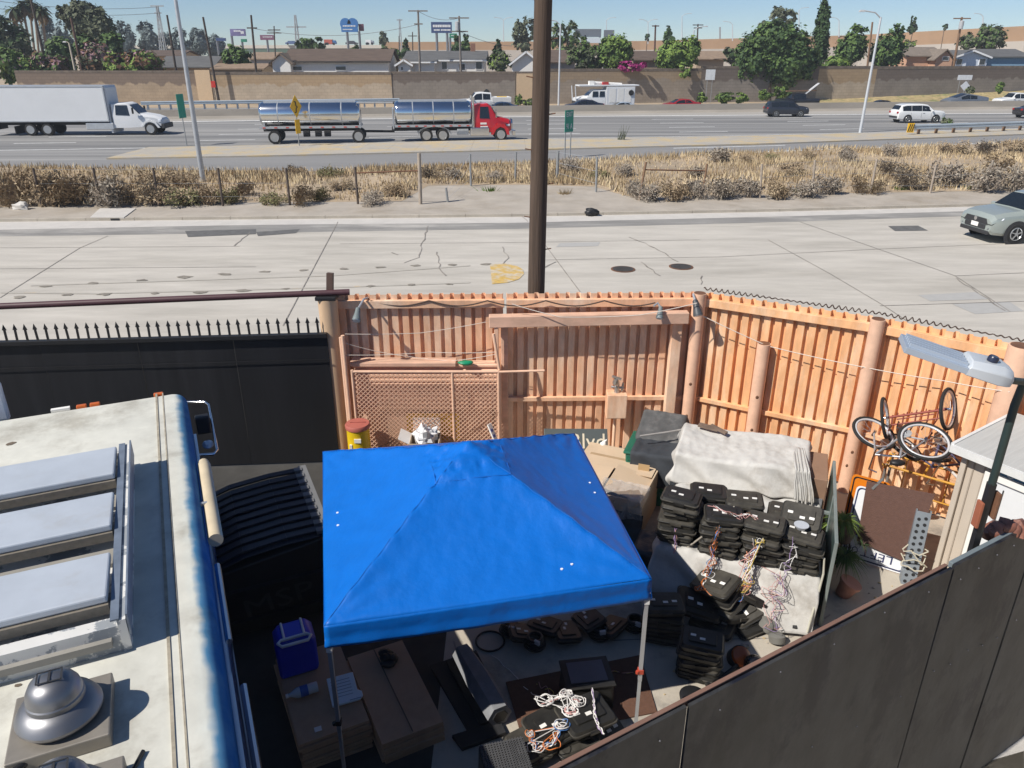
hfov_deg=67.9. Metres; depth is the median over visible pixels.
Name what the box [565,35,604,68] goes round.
round tree
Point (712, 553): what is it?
wire bundle
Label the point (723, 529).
black case
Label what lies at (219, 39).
road sign
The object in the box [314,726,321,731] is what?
label
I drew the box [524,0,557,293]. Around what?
wooden pole
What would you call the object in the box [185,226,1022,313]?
pavement patches
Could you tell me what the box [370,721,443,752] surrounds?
cardboard sheet
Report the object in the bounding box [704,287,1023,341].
barbed coil
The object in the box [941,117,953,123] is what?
verge weed
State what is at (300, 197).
dry shrub
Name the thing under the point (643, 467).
tan patch
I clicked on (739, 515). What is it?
wire bundle
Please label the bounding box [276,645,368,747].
cardboard sheet
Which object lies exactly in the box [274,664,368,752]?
cardboard sheet
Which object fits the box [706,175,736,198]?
dry shrub
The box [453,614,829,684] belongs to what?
floor cracks
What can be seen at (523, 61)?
house
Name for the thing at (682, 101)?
moving car
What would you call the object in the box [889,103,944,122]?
moving car
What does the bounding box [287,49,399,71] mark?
house
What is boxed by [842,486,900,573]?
upside down sign
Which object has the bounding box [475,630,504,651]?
cable ring
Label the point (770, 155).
dry shrub
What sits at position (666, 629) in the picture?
black case
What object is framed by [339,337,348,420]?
thin pipe
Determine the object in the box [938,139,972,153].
dry shrub
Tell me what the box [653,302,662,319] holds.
floodlight
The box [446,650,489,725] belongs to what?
rubber mat
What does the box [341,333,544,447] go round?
chain link gate
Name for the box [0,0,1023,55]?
sky
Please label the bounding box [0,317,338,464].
spiked fence
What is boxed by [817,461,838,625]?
framed panel
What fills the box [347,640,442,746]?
cardboard sheet
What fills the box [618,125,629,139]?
reed clump
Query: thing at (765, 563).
black case
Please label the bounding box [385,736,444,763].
cardboard sheet
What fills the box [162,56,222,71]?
house
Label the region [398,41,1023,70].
retaining slope
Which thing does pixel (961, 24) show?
utility pole
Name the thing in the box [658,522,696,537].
black case
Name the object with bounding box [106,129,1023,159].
concrete verge
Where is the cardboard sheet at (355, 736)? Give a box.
[302,728,372,757]
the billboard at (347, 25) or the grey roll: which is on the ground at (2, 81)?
the billboard at (347, 25)
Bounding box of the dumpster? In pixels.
[215,465,323,636]
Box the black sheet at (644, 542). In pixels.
[622,529,656,582]
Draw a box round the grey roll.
[452,644,511,724]
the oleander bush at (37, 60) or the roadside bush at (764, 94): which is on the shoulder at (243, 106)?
the roadside bush at (764, 94)
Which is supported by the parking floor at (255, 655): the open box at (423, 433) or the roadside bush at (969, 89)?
the open box at (423, 433)
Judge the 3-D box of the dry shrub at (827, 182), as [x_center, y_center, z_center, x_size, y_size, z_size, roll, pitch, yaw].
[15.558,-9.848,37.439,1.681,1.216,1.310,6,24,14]
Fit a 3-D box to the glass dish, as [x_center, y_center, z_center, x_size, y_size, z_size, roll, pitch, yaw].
[3.499,1.727,9.195,0.176,0.060,0.176,0,24,0]
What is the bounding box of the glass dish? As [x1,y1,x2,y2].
[794,521,808,530]
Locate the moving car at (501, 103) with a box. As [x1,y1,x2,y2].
[491,101,518,105]
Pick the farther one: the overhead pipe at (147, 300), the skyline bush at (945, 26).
the skyline bush at (945, 26)
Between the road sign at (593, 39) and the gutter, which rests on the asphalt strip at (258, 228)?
the gutter
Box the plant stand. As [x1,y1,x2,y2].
[836,524,856,566]
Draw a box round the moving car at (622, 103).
[612,101,635,104]
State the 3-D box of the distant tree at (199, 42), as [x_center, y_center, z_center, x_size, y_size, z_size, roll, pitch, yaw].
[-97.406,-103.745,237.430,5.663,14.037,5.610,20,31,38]
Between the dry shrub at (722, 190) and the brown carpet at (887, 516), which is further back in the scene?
the dry shrub at (722, 190)
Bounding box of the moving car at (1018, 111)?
[1012,105,1023,116]
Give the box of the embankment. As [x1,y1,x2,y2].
[385,26,1023,49]
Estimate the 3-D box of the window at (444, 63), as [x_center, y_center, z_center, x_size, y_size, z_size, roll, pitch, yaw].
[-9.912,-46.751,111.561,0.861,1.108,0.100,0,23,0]
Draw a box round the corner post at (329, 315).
[315,272,347,449]
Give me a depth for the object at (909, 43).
127.21 m
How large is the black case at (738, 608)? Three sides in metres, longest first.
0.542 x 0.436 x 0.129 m
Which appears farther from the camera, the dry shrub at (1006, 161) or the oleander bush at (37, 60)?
the oleander bush at (37, 60)
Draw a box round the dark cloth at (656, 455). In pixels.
[630,438,677,488]
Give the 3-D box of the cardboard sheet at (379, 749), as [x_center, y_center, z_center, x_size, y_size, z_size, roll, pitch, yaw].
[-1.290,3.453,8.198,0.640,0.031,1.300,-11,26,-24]
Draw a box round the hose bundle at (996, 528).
[982,517,1023,540]
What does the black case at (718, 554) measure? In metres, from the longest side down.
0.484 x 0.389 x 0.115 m
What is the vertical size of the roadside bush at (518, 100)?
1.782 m
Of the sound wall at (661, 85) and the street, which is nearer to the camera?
the street
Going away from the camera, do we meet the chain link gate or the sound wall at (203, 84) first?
the chain link gate
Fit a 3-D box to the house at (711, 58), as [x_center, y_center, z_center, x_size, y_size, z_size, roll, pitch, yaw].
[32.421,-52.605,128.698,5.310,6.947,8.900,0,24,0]
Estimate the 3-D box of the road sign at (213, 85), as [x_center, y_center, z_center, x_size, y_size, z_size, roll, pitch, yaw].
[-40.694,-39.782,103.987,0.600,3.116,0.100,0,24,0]
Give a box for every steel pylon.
[150,5,166,49]
[286,15,305,48]
[397,19,402,49]
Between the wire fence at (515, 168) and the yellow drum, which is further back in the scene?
the wire fence at (515, 168)
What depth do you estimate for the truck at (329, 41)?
280.64 m
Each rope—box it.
[806,557,824,632]
[900,544,928,571]
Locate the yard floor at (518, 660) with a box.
[431,447,1023,767]
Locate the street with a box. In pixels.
[0,211,1023,342]
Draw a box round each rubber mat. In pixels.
[430,660,478,729]
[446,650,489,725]
[452,723,505,750]
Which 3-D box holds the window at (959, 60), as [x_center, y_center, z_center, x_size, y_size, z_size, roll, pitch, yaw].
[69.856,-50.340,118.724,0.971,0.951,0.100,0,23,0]
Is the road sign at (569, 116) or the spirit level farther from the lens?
the road sign at (569, 116)
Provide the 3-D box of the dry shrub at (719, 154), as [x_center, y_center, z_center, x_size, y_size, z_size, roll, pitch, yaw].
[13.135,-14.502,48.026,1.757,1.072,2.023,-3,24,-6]
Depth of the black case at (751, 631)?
9.21 m
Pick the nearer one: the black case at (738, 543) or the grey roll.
the grey roll
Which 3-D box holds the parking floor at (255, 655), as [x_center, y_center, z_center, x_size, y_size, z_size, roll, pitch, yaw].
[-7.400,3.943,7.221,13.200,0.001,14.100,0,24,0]
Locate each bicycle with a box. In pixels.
[852,416,952,472]
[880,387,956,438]
[888,432,960,485]
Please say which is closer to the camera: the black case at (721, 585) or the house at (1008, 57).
the black case at (721, 585)
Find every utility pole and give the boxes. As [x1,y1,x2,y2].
[30,0,44,64]
[70,18,82,69]
[166,15,176,69]
[202,17,220,104]
[247,15,256,71]
[267,26,279,55]
[408,10,427,70]
[449,16,468,70]
[652,25,658,50]
[866,22,872,65]
[952,17,970,65]
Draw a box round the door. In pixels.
[980,482,1023,544]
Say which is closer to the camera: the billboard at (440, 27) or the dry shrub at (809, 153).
the dry shrub at (809, 153)
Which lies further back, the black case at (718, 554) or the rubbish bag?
the rubbish bag
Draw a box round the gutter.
[0,207,970,229]
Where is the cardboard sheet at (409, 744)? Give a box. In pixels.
[365,710,443,755]
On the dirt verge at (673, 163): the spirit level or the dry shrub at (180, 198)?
the dry shrub at (180, 198)
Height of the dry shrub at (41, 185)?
1.730 m
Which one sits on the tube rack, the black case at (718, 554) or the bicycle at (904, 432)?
the bicycle at (904, 432)
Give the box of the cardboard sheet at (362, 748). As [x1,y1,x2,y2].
[301,743,372,767]
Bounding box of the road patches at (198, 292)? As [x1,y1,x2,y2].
[14,263,490,297]
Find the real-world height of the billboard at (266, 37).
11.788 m
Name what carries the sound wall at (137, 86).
on the shoulder at (243, 106)
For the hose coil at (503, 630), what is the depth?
9.19 m
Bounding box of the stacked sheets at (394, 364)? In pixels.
[349,358,496,447]
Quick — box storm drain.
[90,208,135,220]
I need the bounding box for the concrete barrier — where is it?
[146,101,1023,118]
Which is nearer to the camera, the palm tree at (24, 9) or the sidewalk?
the sidewalk
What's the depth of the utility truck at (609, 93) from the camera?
94.66 m
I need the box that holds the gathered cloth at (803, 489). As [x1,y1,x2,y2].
[793,447,813,505]
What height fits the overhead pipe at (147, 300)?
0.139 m
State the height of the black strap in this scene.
0.176 m
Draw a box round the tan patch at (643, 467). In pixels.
[638,464,649,470]
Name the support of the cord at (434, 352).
attached to the chain link gate
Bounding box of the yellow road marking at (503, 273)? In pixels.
[490,264,523,283]
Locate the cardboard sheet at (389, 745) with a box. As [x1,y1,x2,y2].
[346,661,442,748]
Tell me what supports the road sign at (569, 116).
on the ground at (2, 81)
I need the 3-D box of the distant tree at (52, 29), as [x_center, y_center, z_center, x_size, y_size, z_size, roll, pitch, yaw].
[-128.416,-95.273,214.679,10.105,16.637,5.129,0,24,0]
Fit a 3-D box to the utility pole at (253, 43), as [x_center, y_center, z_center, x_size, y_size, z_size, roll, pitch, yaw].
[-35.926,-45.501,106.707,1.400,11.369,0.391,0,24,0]
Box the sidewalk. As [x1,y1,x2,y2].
[0,185,1017,217]
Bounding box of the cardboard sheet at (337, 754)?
[277,680,372,767]
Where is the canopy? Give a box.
[322,433,651,767]
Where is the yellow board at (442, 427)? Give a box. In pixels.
[406,413,459,439]
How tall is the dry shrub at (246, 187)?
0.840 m
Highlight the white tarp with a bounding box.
[665,423,811,502]
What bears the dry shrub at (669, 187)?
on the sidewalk
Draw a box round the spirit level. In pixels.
[487,423,497,438]
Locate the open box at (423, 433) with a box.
[398,417,440,444]
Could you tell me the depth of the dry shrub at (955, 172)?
39.28 m
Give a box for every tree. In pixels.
[0,15,36,57]
[4,6,25,29]
[12,0,35,45]
[21,0,38,50]
[31,3,41,65]
[31,6,51,48]
[37,17,74,48]
[44,36,77,69]
[55,0,117,41]
[73,30,125,60]
[114,20,136,55]
[136,20,160,50]
[157,27,193,50]
[188,27,209,54]
[206,33,225,55]
[295,37,325,48]
[349,44,402,58]
[379,31,388,45]
[399,37,410,57]
[451,34,458,50]
[461,34,469,50]
[489,39,504,58]
[511,16,533,52]
[551,20,580,49]
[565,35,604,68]
[596,32,634,68]
[645,34,649,50]
[653,35,701,77]
[662,25,675,44]
[731,18,821,101]
[758,6,797,26]
[812,0,831,65]
[826,23,869,65]
[866,23,908,65]
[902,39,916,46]
[906,15,917,40]
[954,23,1008,49]
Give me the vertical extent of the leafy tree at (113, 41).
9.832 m
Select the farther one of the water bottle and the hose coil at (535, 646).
the hose coil at (535, 646)
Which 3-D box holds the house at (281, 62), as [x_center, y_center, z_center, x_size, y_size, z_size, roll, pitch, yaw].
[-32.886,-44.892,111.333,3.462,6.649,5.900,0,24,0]
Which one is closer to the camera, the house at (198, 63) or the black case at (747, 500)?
the black case at (747, 500)
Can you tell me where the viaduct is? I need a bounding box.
[135,45,381,52]
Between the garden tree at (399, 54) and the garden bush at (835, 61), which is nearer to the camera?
the garden bush at (835, 61)
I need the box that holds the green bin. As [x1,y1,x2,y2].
[623,431,663,505]
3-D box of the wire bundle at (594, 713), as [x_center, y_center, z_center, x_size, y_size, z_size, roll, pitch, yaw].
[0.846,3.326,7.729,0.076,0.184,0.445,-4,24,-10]
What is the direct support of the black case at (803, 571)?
on the white cloth at (669, 570)
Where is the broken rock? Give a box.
[11,201,28,209]
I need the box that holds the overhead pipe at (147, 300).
[0,289,349,309]
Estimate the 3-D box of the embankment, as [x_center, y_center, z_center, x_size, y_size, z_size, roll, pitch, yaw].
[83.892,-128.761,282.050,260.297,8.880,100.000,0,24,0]
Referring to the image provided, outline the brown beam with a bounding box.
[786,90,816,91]
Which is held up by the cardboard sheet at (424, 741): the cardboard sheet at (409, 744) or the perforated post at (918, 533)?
the cardboard sheet at (409, 744)
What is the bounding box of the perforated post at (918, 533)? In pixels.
[899,508,931,583]
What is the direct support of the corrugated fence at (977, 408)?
on the yard floor at (518, 660)
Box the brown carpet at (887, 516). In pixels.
[857,481,934,560]
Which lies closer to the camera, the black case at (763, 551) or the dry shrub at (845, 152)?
the black case at (763, 551)
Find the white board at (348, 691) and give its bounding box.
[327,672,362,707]
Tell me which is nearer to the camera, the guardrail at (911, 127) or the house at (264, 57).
the guardrail at (911, 127)
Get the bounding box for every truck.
[0,85,172,135]
[0,383,261,767]
[258,95,515,143]
[324,39,336,44]
[365,40,373,44]
[465,91,511,104]
[571,81,638,104]
[775,93,819,102]
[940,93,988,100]
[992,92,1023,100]
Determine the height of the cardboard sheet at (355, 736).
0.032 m
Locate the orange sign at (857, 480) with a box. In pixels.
[844,474,889,513]
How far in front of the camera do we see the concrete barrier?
90.15 m
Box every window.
[293,66,302,70]
[335,66,346,70]
[441,61,447,69]
[458,63,465,70]
[475,61,482,69]
[942,56,949,60]
[955,58,962,64]
[978,58,985,64]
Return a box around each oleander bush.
[0,46,30,84]
[26,51,73,69]
[76,39,118,69]
[102,48,165,69]
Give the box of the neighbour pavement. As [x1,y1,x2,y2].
[982,736,1023,767]
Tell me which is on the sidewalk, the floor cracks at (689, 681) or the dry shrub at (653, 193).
the dry shrub at (653, 193)
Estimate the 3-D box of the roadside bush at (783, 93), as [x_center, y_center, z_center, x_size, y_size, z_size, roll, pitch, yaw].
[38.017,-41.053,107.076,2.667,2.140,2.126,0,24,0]
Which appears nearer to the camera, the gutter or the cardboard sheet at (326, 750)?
the cardboard sheet at (326, 750)
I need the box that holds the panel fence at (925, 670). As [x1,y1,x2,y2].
[549,533,1023,767]
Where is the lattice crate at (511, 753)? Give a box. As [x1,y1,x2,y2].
[478,736,531,767]
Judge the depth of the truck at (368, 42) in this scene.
278.82 m
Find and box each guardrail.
[140,98,398,109]
[907,121,1023,133]
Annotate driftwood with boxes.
[698,422,727,434]
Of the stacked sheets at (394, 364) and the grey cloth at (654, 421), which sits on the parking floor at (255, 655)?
the stacked sheets at (394, 364)
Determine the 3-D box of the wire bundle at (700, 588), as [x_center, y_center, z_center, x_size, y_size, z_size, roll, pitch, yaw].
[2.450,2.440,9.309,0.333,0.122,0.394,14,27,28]
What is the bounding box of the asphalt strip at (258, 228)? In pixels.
[0,211,963,235]
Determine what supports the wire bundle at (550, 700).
on the black case at (583, 723)
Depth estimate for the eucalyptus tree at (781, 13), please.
152.41 m
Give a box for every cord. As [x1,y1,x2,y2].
[346,343,494,360]
[360,322,484,334]
[370,300,654,306]
[384,352,491,354]
[512,303,696,317]
[703,316,1001,390]
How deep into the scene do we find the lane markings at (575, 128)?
68.63 m
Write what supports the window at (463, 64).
in the house at (473, 60)
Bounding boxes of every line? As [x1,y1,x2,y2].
[0,1,152,8]
[1,265,469,293]
[258,25,414,35]
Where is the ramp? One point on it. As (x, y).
(315, 163)
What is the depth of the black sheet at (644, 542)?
10.15 m
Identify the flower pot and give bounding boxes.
[836,574,861,598]
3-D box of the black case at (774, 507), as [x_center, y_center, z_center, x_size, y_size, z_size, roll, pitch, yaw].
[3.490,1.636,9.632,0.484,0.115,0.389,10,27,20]
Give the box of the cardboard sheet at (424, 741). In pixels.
[372,728,444,758]
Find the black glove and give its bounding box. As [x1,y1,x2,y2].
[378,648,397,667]
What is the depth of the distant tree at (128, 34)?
218.40 m
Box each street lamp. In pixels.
[63,41,75,69]
[174,0,205,181]
[494,17,512,41]
[552,20,560,104]
[858,10,881,132]
[898,334,1023,551]
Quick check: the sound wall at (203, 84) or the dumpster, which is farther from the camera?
the sound wall at (203, 84)
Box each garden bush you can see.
[218,43,252,63]
[486,52,511,70]
[723,47,736,64]
[822,55,849,65]
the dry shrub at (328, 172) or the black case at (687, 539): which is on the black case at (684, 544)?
the black case at (687, 539)
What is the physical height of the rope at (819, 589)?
0.956 m
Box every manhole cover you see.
[611,266,634,272]
[669,263,692,269]
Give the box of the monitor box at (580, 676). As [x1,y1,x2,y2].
[559,656,615,707]
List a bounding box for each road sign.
[175,94,186,145]
[211,81,215,99]
[216,38,225,54]
[241,39,246,48]
[290,95,300,145]
[449,33,456,50]
[564,110,573,157]
[568,37,600,49]
[576,29,600,44]
[604,30,613,36]
[705,69,715,101]
[957,75,972,92]
[961,81,969,92]
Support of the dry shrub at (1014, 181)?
on the dirt verge at (673, 163)
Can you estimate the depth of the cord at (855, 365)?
11.47 m
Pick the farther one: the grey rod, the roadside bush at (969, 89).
the roadside bush at (969, 89)
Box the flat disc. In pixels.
[679,685,700,698]
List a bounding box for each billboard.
[230,29,245,45]
[260,35,273,51]
[340,18,361,48]
[358,24,363,30]
[431,22,451,50]
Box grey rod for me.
[640,429,680,436]
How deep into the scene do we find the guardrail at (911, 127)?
66.56 m
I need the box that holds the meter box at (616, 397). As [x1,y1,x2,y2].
[605,375,627,446]
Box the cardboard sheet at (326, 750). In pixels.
[284,703,369,760]
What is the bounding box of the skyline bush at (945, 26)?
[940,24,947,48]
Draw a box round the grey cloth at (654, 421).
[635,409,689,442]
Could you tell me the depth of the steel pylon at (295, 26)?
199.14 m
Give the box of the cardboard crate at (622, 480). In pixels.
[584,442,657,543]
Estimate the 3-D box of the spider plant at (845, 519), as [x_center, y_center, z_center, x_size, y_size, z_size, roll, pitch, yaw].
[4.452,1.901,10.231,0.628,0.310,0.654,-16,28,-33]
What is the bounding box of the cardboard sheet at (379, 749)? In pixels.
[372,732,442,762]
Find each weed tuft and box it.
[473,186,498,191]
[558,189,573,194]
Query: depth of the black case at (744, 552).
9.30 m
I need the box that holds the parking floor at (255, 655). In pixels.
[211,461,446,767]
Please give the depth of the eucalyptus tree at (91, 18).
121.69 m
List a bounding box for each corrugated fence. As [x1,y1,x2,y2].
[337,293,503,429]
[506,291,693,447]
[681,291,885,492]
[854,317,1023,517]
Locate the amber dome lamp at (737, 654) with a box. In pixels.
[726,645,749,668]
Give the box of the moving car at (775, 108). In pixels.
[763,100,808,116]
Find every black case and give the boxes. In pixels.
[502,726,558,766]
[507,622,540,642]
[521,698,571,752]
[526,616,562,637]
[554,691,617,739]
[555,620,582,644]
[557,736,599,759]
[571,609,606,633]
[591,710,623,742]
[598,615,627,639]
[641,630,678,646]
[642,614,679,638]
[643,609,684,626]
[646,624,683,633]
[648,592,685,616]
[655,526,693,542]
[657,507,696,529]
[657,531,699,546]
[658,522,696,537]
[660,485,702,510]
[661,500,703,517]
[662,507,702,521]
[675,667,720,683]
[676,634,720,665]
[676,655,719,677]
[677,585,719,623]
[679,656,723,670]
[680,625,724,657]
[688,618,736,641]
[689,569,741,600]
[690,482,727,503]
[697,543,738,559]
[699,520,738,541]
[699,535,737,553]
[700,510,740,534]
[702,530,742,547]
[702,587,743,611]
[704,503,743,527]
[718,598,747,614]
[718,610,749,623]
[725,489,764,511]
[735,621,764,640]
[736,602,763,629]
[738,548,778,567]
[740,530,782,550]
[740,545,778,560]
[740,590,766,608]
[742,526,782,541]
[743,510,787,537]
[743,543,784,556]
[767,501,782,515]
[777,555,817,569]
[777,562,818,576]
[780,500,823,533]
[782,525,824,549]
[782,539,825,558]
[782,547,821,562]
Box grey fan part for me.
[759,616,796,644]
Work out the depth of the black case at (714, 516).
9.33 m
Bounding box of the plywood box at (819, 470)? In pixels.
[790,451,827,508]
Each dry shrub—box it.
[0,174,29,207]
[1,166,32,193]
[13,170,68,207]
[36,165,66,201]
[47,171,91,204]
[77,164,119,200]
[86,175,125,206]
[110,178,155,205]
[134,170,168,188]
[147,181,173,204]
[161,170,200,187]
[162,186,202,206]
[195,185,219,205]
[210,186,240,204]
[231,180,254,195]
[259,188,290,206]
[287,163,306,174]
[290,183,316,206]
[303,184,331,201]
[316,163,344,177]
[328,176,354,190]
[359,188,384,206]
[381,182,408,196]
[416,166,443,177]
[441,166,462,179]
[484,169,503,181]
[560,155,583,171]
[588,168,610,178]
[614,161,633,176]
[625,178,646,199]
[636,181,661,202]
[657,178,691,201]
[685,166,704,176]
[685,176,712,199]
[706,147,732,161]
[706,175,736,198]
[732,173,764,197]
[738,151,754,161]
[763,179,790,199]
[764,152,779,159]
[775,161,806,175]
[783,178,822,197]
[801,149,815,159]
[814,172,844,194]
[838,145,858,161]
[849,175,888,195]
[876,158,906,174]
[880,142,901,156]
[890,164,935,188]
[925,156,969,187]
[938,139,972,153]
[964,162,1007,192]
[974,138,1001,153]
[982,152,1016,171]
[998,162,1023,191]
[1000,139,1023,151]
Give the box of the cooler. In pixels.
[272,617,318,678]
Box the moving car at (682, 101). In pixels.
[663,98,700,103]
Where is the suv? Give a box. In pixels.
[960,190,1023,244]
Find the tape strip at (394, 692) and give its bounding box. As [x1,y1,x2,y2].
[373,649,412,731]
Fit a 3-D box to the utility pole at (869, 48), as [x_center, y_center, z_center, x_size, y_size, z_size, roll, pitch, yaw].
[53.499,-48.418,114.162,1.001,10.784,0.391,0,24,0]
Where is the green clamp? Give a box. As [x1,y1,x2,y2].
[457,360,472,365]
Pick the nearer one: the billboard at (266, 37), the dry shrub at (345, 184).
the dry shrub at (345, 184)
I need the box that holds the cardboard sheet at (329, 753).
[303,733,372,765]
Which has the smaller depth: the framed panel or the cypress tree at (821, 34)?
the framed panel
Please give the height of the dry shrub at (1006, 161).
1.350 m
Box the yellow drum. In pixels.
[345,418,370,448]
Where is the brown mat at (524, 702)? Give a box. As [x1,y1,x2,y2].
[506,655,656,727]
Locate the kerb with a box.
[0,203,990,221]
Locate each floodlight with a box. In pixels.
[352,297,368,322]
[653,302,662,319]
[692,293,702,316]
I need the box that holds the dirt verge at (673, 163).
[0,143,1023,206]
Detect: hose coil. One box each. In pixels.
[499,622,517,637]
[523,631,545,652]
[589,623,608,641]
[625,613,641,633]
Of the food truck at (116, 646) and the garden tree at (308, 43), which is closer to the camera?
the food truck at (116, 646)
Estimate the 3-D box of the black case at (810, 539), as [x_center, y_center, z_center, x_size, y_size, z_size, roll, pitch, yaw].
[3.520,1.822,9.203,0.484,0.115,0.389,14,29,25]
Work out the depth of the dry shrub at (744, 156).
47.34 m
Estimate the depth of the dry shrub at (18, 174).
36.01 m
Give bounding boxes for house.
[148,50,201,58]
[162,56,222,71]
[210,63,272,71]
[248,52,282,62]
[268,53,295,71]
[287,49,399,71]
[394,59,413,70]
[402,57,437,70]
[403,43,488,70]
[509,51,532,70]
[551,50,574,68]
[628,51,661,67]
[687,51,726,67]
[889,47,936,65]
[926,49,956,65]
[949,50,992,65]
[968,49,1023,65]
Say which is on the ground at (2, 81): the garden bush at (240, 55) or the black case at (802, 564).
the garden bush at (240, 55)
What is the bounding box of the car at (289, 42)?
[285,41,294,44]
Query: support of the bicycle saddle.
attached to the bicycle at (941, 441)
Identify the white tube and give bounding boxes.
[934,462,956,477]
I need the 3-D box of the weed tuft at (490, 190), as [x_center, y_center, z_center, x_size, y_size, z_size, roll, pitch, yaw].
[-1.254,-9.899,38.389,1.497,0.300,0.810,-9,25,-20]
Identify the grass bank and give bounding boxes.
[819,90,1023,102]
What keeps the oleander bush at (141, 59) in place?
on the ground at (2, 81)
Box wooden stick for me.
[686,506,734,547]
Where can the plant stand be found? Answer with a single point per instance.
(847, 539)
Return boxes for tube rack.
[882,452,957,505]
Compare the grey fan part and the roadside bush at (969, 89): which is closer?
the grey fan part
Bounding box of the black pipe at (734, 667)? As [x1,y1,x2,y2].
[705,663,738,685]
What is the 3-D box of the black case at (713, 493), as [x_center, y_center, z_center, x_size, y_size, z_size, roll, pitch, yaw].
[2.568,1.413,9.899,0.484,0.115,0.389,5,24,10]
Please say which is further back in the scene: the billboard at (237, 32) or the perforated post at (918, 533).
the billboard at (237, 32)
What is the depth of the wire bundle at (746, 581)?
9.23 m
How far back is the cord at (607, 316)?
12.17 m
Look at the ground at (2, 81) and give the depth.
198.07 m
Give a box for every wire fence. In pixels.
[32,168,290,206]
[354,153,421,203]
[445,151,597,201]
[638,162,707,199]
[759,159,993,197]
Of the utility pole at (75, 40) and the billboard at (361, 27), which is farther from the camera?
the billboard at (361, 27)
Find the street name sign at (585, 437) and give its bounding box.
[544,429,607,450]
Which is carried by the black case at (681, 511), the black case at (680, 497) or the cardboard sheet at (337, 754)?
the black case at (680, 497)
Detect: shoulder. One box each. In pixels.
[139,102,766,107]
[169,109,1011,121]
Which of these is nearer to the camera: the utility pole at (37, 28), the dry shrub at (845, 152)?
the dry shrub at (845, 152)
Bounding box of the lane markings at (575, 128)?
[0,113,1023,151]
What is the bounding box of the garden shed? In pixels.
[932,413,1023,568]
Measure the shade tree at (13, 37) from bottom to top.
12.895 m
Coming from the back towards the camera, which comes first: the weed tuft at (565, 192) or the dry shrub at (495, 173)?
the dry shrub at (495, 173)
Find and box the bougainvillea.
[618,61,647,72]
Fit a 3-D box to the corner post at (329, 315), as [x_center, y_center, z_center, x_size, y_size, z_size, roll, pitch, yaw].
[-2.960,-0.228,12.701,0.330,3.289,0.343,0,24,0]
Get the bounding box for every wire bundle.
[491,655,544,698]
[525,719,570,752]
[534,689,585,717]
[539,671,632,697]
[591,688,603,733]
[673,528,676,553]
[694,571,714,595]
[703,525,721,574]
[708,505,757,519]
[736,538,764,602]
[760,566,785,631]
[775,537,797,597]
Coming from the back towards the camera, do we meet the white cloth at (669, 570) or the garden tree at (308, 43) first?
the garden tree at (308, 43)
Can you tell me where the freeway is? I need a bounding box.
[0,108,1023,160]
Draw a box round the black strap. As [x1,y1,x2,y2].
[871,478,883,489]
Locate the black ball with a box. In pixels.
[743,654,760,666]
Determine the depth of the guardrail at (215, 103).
90.50 m
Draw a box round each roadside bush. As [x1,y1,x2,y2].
[514,93,521,104]
[521,98,531,105]
[696,92,707,102]
[713,91,735,103]
[735,92,748,103]
[758,89,773,100]
[773,85,791,98]
[965,86,974,93]
[995,81,1004,94]
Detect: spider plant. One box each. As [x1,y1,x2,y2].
[823,510,862,544]
[832,545,868,582]
[855,540,870,555]
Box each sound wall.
[14,70,198,103]
[194,70,213,100]
[210,72,392,103]
[391,71,514,103]
[515,71,532,99]
[550,68,701,103]
[700,66,819,101]
[815,66,877,98]
[873,66,1023,96]
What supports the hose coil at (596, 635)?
on the yard floor at (518, 660)
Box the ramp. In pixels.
[0,135,1023,171]
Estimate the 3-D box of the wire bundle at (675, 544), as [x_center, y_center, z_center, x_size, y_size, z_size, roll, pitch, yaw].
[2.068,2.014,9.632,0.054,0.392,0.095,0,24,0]
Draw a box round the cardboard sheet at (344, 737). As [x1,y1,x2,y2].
[302,718,371,753]
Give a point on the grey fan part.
(777, 638)
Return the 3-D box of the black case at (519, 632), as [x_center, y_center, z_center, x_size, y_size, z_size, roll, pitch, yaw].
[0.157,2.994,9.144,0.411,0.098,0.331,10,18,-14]
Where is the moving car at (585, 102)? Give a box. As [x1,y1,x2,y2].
[565,99,603,104]
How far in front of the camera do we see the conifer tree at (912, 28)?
194.51 m
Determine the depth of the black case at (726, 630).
9.21 m
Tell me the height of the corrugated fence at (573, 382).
2.880 m
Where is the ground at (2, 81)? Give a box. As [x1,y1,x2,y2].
[0,56,621,446]
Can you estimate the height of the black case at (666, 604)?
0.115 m
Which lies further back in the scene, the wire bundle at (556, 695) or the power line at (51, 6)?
the power line at (51, 6)
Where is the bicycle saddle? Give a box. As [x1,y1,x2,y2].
[932,455,951,462]
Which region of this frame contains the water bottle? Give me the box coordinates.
[285,681,318,698]
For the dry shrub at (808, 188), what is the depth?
36.61 m
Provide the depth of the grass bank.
113.20 m
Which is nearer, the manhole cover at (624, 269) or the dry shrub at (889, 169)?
the manhole cover at (624, 269)
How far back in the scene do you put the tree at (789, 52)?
107.41 m
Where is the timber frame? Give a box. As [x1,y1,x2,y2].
[489,310,688,437]
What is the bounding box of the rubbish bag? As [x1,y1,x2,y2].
[585,208,598,215]
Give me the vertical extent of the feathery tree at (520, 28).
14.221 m
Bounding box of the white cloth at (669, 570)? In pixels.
[648,481,822,634]
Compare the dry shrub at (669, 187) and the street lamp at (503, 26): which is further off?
the street lamp at (503, 26)
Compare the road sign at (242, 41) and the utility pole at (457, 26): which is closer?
the utility pole at (457, 26)
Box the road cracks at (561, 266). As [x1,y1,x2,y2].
[0,217,1015,325]

